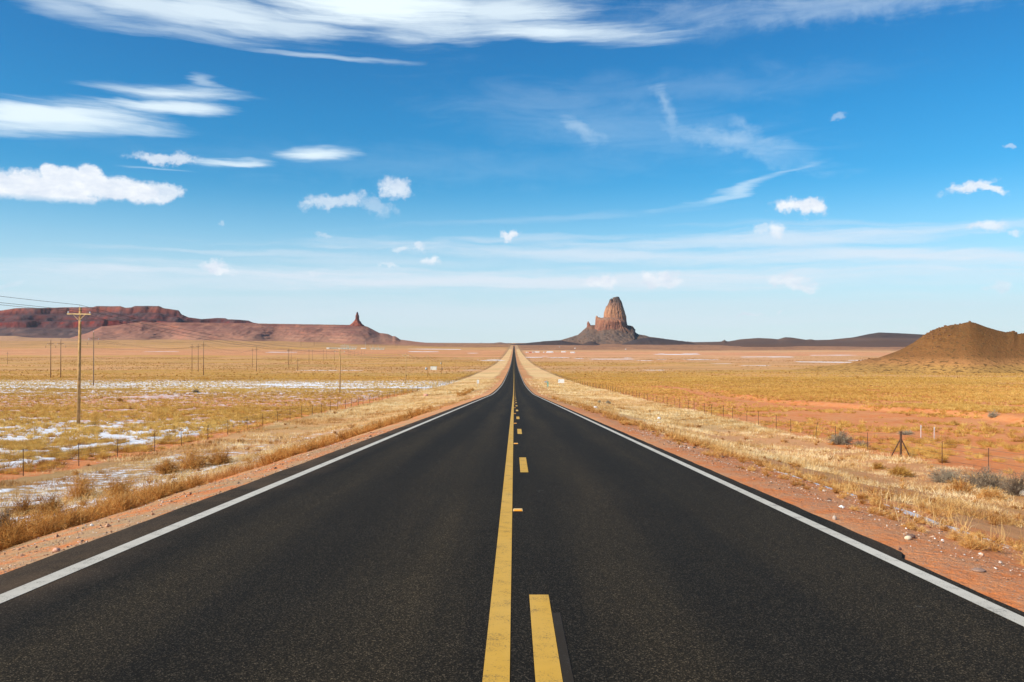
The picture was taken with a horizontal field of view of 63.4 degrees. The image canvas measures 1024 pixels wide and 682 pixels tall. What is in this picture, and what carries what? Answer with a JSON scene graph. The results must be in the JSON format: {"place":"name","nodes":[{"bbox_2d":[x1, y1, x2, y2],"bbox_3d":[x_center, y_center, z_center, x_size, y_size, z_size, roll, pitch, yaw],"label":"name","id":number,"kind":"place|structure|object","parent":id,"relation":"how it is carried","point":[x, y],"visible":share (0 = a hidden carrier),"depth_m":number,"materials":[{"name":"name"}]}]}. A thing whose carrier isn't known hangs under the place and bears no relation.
{"place":"outdoors","nodes":[
{"label":"outdoors","id":0,"kind":"place"},
{"bbox_2d":[0,336,92,340],"bbox_3d":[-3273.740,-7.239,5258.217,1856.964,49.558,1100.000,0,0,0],"label":"foothill","id":1,"kind":"structure","parent":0,"point":[10,338],"depth_m":4949.44,"materials":[{"name":"soil"}]},
{"bbox_2d":[0,306,252,337],"bbox_3d":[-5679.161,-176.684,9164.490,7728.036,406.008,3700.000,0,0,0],"label":"mesa","id":2,"kind":"structure","parent":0,"point":[39,323],"depth_m":8382.55,"materials":[{"name":"brown stone"}]},
{"bbox_2d":[72,322,443,344],"bbox_3d":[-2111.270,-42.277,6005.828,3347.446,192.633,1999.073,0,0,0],"label":"ridge","id":3,"kind":"structure","parent":0,"point":[345,334],"depth_m":5629.60,"materials":[{"name":"brown stone"}]},
{"bbox_2d":[349,312,363,325],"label":"rock spire","id":4,"kind":"object","parent":3,"relation":"on","point":[357,322],"visible":1,"depth_m":5872.83,"materials":[{"name":"brown stone"}]},
{"bbox_2d":[0,346,1023,681],"bbox_3d":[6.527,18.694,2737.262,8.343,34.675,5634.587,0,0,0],"label":"road","id":5,"kind":"structure","parent":0,"point":[630,558],"depth_m":6.73,"materials":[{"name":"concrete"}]},
{"bbox_2d":[0,365,510,602],"bbox_3d":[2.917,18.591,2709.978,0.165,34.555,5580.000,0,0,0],"label":"road marking","id":6,"kind":"object","parent":5,"relation":"on","point":[23,589],"visible":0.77,"depth_m":8.80,"materials":[{"name":"white paint"}]},
{"bbox_2d":[482,386,513,681],"bbox_3d":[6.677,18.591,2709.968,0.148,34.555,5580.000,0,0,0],"label":"road marking","id":7,"kind":"object","parent":5,"relation":"on","point":[497,662],"visible":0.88,"depth_m":6.33,"materials":[{"name":"yellow paint"}]},
{"bbox_2d":[519,457,527,471],"bbox_3d":[0.232,2.506,16.881,0.148,0.164,3.150,0,0,0],"label":"road marking","id":8,"kind":"object","parent":5,"relation":"on","point":[523,465],"visible":1,"depth_m":16.80,"materials":[{"name":"yellow paint"}]},
{"bbox_2d":[529,595,562,681],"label":"road marking","id":9,"kind":"object","parent":5,"relation":"on","point":[547,667],"visible":1,"depth_m":5.17,"materials":[{"name":"yellow paint"}]},
{"bbox_2d":[552,613,573,681],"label":"road marking trace","id":10,"kind":"object","parent":5,"relation":"on","point":[567,674],"visible":1,"depth_m":5.04,"materials":[{"name":"asphalt"}]},
{"bbox_2d":[517,366,1023,625],"bbox_3d":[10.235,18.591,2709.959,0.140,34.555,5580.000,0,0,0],"label":"road marking","id":11,"kind":"object","parent":5,"relation":"on","point":[993,607],"visible":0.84,"depth_m":8.01,"materials":[{"name":"white paint"}]},
{"bbox_2d":[0,339,1023,611],"bbox_3d":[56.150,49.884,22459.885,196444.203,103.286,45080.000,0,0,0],"label":"ground","id":12,"kind":"structure","parent":0,"point":[922,551],"depth_m":91.49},
{"bbox_2d":[0,503,13,526],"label":"sagebrush","id":13,"kind":"object","parent":12,"relation":"on","point":[7,515],"visible":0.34,"depth_m":20.21,"materials":[{"name":"brown plant"}]},
{"bbox_2d":[0,495,39,515],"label":"tumbleweed","id":14,"kind":"object","parent":12,"relation":"on","point":[25,506],"visible":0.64,"depth_m":26.05,"materials":[{"name":"beige plant"}]},
{"bbox_2d":[31,490,68,515],"bbox_3d":[-13.210,4.617,23.756,1.005,0.859,1.058,0,0,35],"label":"tumbleweed","id":15,"kind":"object","parent":12,"relation":"on","point":[55,501],"visible":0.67,"depth_m":23.69,"materials":[{"name":"brown plant"}]},
{"bbox_2d":[47,339,53,377],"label":"utility pole","id":16,"kind":"object","parent":12,"relation":"on","point":[50,343],"visible":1,"depth_m":391.55,"materials":[{"name":"brown wood"}]},
{"bbox_2d":[57,339,63,376],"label":"utility pole","id":17,"kind":"object","parent":12,"relation":"on","point":[60,343],"visible":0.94,"depth_m":389.34,"materials":[{"name":"brown wood"}]},
{"bbox_2d":[67,305,90,423],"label":"utility pole","id":18,"kind":"object","parent":12,"relation":"on","point":[80,313],"visible":0.98,"depth_m":78.08,"materials":[{"name":"brown wood"}]},
{"bbox_2d":[0,296,481,361],"bbox_3d":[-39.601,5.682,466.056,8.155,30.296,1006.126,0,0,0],"label":"power line","id":19,"kind":"object","parent":18,"relation":"attached to","point":[161,324],"visible":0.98,"depth_m":89.37,"materials":[{"name":"metal"}]},
{"bbox_2d":[55,470,107,501],"bbox_3d":[-15.216,5.083,29.234,1.731,1.388,1.836,0,0,44],"label":"tumbleweed","id":20,"kind":"object","parent":12,"relation":"on","point":[81,489],"visible":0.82,"depth_m":29.14,"materials":[{"name":"brown plant"}]},
{"bbox_2d":[91,331,94,384],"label":"utility pole","id":21,"kind":"object","parent":12,"relation":"on","point":[93,339],"visible":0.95,"depth_m":266.13,"materials":[{"name":"brown wood"}]},
{"bbox_2d":[94,331,320,353],"bbox_3d":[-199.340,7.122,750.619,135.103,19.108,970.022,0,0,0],"label":"power line","id":22,"kind":"object","parent":21,"relation":"attached to","point":[183,342],"visible":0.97,"depth_m":366.96,"materials":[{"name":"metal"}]},
{"bbox_2d":[96,474,137,499],"bbox_3d":[-12.475,4.605,26.247,1.420,0.924,1.295,0,0,0],"label":"tumbleweed","id":23,"kind":"object","parent":12,"relation":"on","point":[111,488],"visible":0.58,"depth_m":26.20,"materials":[{"name":"brown plant"}]},
{"bbox_2d":[148,456,181,474],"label":"tumbleweed","id":24,"kind":"object","parent":12,"relation":"on","point":[165,467],"visible":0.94,"depth_m":38.78,"materials":[{"name":"brown plant"}]},
{"bbox_2d":[174,440,210,470],"bbox_3d":[-15.659,5.668,40.656,2.137,1.585,2.202,0,0,0],"label":"tumbleweed","id":25,"kind":"object","parent":12,"relation":"on","point":[194,462],"visible":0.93,"depth_m":40.44,"materials":[{"name":"brown plant"}]},
{"bbox_2d":[203,341,203,374],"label":"utility pole","id":26,"kind":"object","parent":12,"relation":"on","point":[203,357],"visible":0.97,"depth_m":440.56,"materials":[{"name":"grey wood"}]},
{"bbox_2d":[198,448,234,466],"bbox_3d":[-14.500,5.724,40.992,1.806,1.120,1.848,0,0,0],"label":"tumbleweed","id":27,"kind":"object","parent":12,"relation":"on","point":[219,458],"visible":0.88,"depth_m":40.80,"materials":[{"name":"brown plant"}]},
{"bbox_2d":[0,373,471,475],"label":"wire fence","id":28,"kind":"object","parent":12,"relation":"on","point":[469,375],"visible":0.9,"depth_m":57.52,"materials":[{"name":"metal"}]},
{"bbox_2d":[0,387,473,550],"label":"roadside brush","id":29,"kind":"object","parent":12,"relation":"on","point":[15,534],"visible":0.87,"depth_m":15.21,"materials":[{"name":"brown plant"}]},
{"bbox_2d":[339,348,344,392],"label":"utility pole","id":30,"kind":"object","parent":12,"relation":"on","point":[339,372],"visible":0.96,"depth_m":180.79,"materials":[{"name":"brown wood"}]},
{"bbox_2d":[402,353,408,383],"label":"utility pole","id":31,"kind":"object","parent":12,"relation":"on","point":[405,366],"visible":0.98,"depth_m":291.81,"materials":[{"name":"brown wood"}]},
{"bbox_2d":[0,357,1023,477],"bbox_3d":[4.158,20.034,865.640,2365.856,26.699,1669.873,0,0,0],"label":"bunch grass","id":32,"kind":"structure","parent":12,"relation":"on","point":[164,411],"depth_m":137.17,"materials":[{"name":"yellow plant"}]},
{"bbox_2d":[0,378,1023,538],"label":"verge grass","id":33,"kind":"structure","parent":12,"relation":"on","point":[422,400],"depth_m":54.20,"materials":[{"name":"plant"}]},
{"bbox_2d":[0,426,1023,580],"bbox_3d":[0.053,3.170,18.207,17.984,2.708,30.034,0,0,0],"label":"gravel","id":34,"kind":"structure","parent":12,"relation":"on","point":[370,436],"depth_m":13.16,"materials":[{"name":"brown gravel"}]},
{"bbox_2d":[552,395,1023,565],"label":"roadside weeds","id":35,"kind":"object","parent":12,"relation":"on","point":[843,490],"visible":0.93,"depth_m":15.91,"materials":[{"name":"beige plant"}]},
{"bbox_2d":[556,374,1022,473],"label":"wire fence","id":36,"kind":"object","parent":12,"relation":"on","point":[901,441],"visible":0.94,"depth_m":54.02,"materials":[{"name":"metal"}]},
{"bbox_2d":[827,431,854,445],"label":"sagebrush","id":37,"kind":"object","parent":12,"relation":"on","point":[842,439],"visible":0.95,"depth_m":58.61,"materials":[{"name":"grey plant"}]},
{"bbox_2d":[853,438,870,445],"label":"sagebrush","id":38,"kind":"object","parent":12,"relation":"on","point":[859,443],"visible":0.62,"depth_m":57.43,"materials":[{"name":"grey plant"}]},
{"bbox_2d":[869,461,886,469],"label":"grass clump","id":39,"kind":"object","parent":12,"relation":"on","point":[877,465],"visible":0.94,"depth_m":42.04,"materials":[{"name":"brown plant"}]},
{"bbox_2d":[886,463,915,476],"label":"grass clump","id":40,"kind":"object","parent":12,"relation":"on","point":[900,471],"visible":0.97,"depth_m":38.58,"materials":[{"name":"plant"}]},
{"bbox_2d":[897,429,913,434],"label":"sagebrush","id":41,"kind":"object","parent":12,"relation":"on","point":[906,432],"visible":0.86,"depth_m":66.70,"materials":[{"name":"grey plant"}]},
{"bbox_2d":[936,455,949,462],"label":"grass clump","id":42,"kind":"object","parent":12,"relation":"on","point":[944,460],"visible":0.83,"depth_m":45.26,"materials":[{"name":"brown plant"}]},
{"bbox_2d":[924,463,968,482],"bbox_3d":[19.087,5.875,36.462,1.992,1.040,1.862,0,0,0],"label":"sagebrush","id":43,"kind":"object","parent":12,"relation":"on","point":[944,476],"visible":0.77,"depth_m":36.31,"materials":[{"name":"plant"}]},
{"bbox_2d":[943,475,977,494],"bbox_3d":[17.624,5.685,32.514,1.382,0.881,1.328,0,0,0],"label":"dry bush","id":44,"kind":"object","parent":12,"relation":"on","point":[961,487],"visible":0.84,"depth_m":32.49,"materials":[{"name":"brown plant"}]},
{"bbox_2d":[971,568,985,571],"bbox_3d":[4.112,2.019,7.314,0.120,0.033,0.104,0,0,0],"label":"stone","id":45,"kind":"object","parent":12,"relation":"on","point":[977,569],"visible":1,"depth_m":7.29,"materials":[{"name":"beige stone"}]},
{"bbox_2d":[954,463,1012,490],"bbox_3d":[19.461,5.587,33.822,2.833,1.343,2.720,0,0,0],"label":"sagebrush","id":46,"kind":"object","parent":12,"relation":"on","point":[986,480],"visible":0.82,"depth_m":33.72,"materials":[{"name":"grey plant"}]},
{"bbox_2d":[973,485,1008,500],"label":"dry bush","id":47,"kind":"object","parent":12,"relation":"on","point":[985,493],"visible":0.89,"depth_m":30.45,"materials":[{"name":"brown plant"}]},
{"bbox_2d":[987,409,999,417],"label":"sagebrush","id":48,"kind":"object","parent":12,"relation":"on","point":[994,414],"visible":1,"depth_m":85.48,"materials":[{"name":"grey plant"}]},
{"bbox_2d":[1000,469,1023,496],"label":"sagebrush","id":49,"kind":"object","parent":12,"relation":"on","point":[1014,487],"visible":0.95,"depth_m":31.76,"materials":[{"name":"plant"}]},
{"bbox_2d":[0,0,1023,342],"label":"sky","id":50,"kind":"structure","parent":0,"point":[429,171],"materials":[{"name":"blue"}]},
{"bbox_2d":[510,340,581,344],"bbox_3d":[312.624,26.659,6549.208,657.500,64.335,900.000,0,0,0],"label":"lava ridge","id":51,"kind":"structure","parent":0,"point":[557,342],"depth_m":6322.62,"materials":[{"name":"brown stone"}]},
{"bbox_2d":[582,341,599,344],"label":"lava ridge","id":52,"kind":"structure","parent":0,"point":[590,343],"depth_m":6021.94,"materials":[{"name":"stone"}]},
{"bbox_2d":[493,325,709,343],"bbox_3d":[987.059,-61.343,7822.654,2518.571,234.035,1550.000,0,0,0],"label":"butte talus","id":53,"kind":"structure","parent":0,"point":[603,336],"depth_m":7539.08,"materials":[{"name":"brown stone"}]},
{"bbox_2d":[586,297,634,333],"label":"butte","id":54,"kind":"object","parent":53,"relation":"on","point":[614,317],"visible":0.97,"depth_m":7715.01,"materials":[{"name":"brown stone"}]},
{"bbox_2d":[622,338,694,344],"bbox_3d":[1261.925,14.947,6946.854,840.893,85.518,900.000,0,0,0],"label":"lava ridge","id":55,"kind":"structure","parent":0,"point":[649,341],"depth_m":6697.25,"materials":[{"name":"brown stone"}]},
{"bbox_2d":[692,332,924,346],"bbox_3d":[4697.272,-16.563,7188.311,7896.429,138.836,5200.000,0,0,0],"label":"hills","id":56,"kind":"structure","parent":0,"point":[880,339],"depth_m":6789.10,"materials":[{"name":"brown stone"}]},
{"bbox_2d":[793,322,1023,372],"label":"hill","id":57,"kind":"structure","parent":0,"point":[994,351],"depth_m":604.68,"materials":[{"name":"soil"}]},
{"bbox_2d":[858,321,1016,366],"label":"rock outcrop","id":58,"kind":"object","parent":57,"relation":"on","point":[937,336],"visible":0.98,"depth_m":637.05,"materials":[{"name":"brown stone"}]}
]}

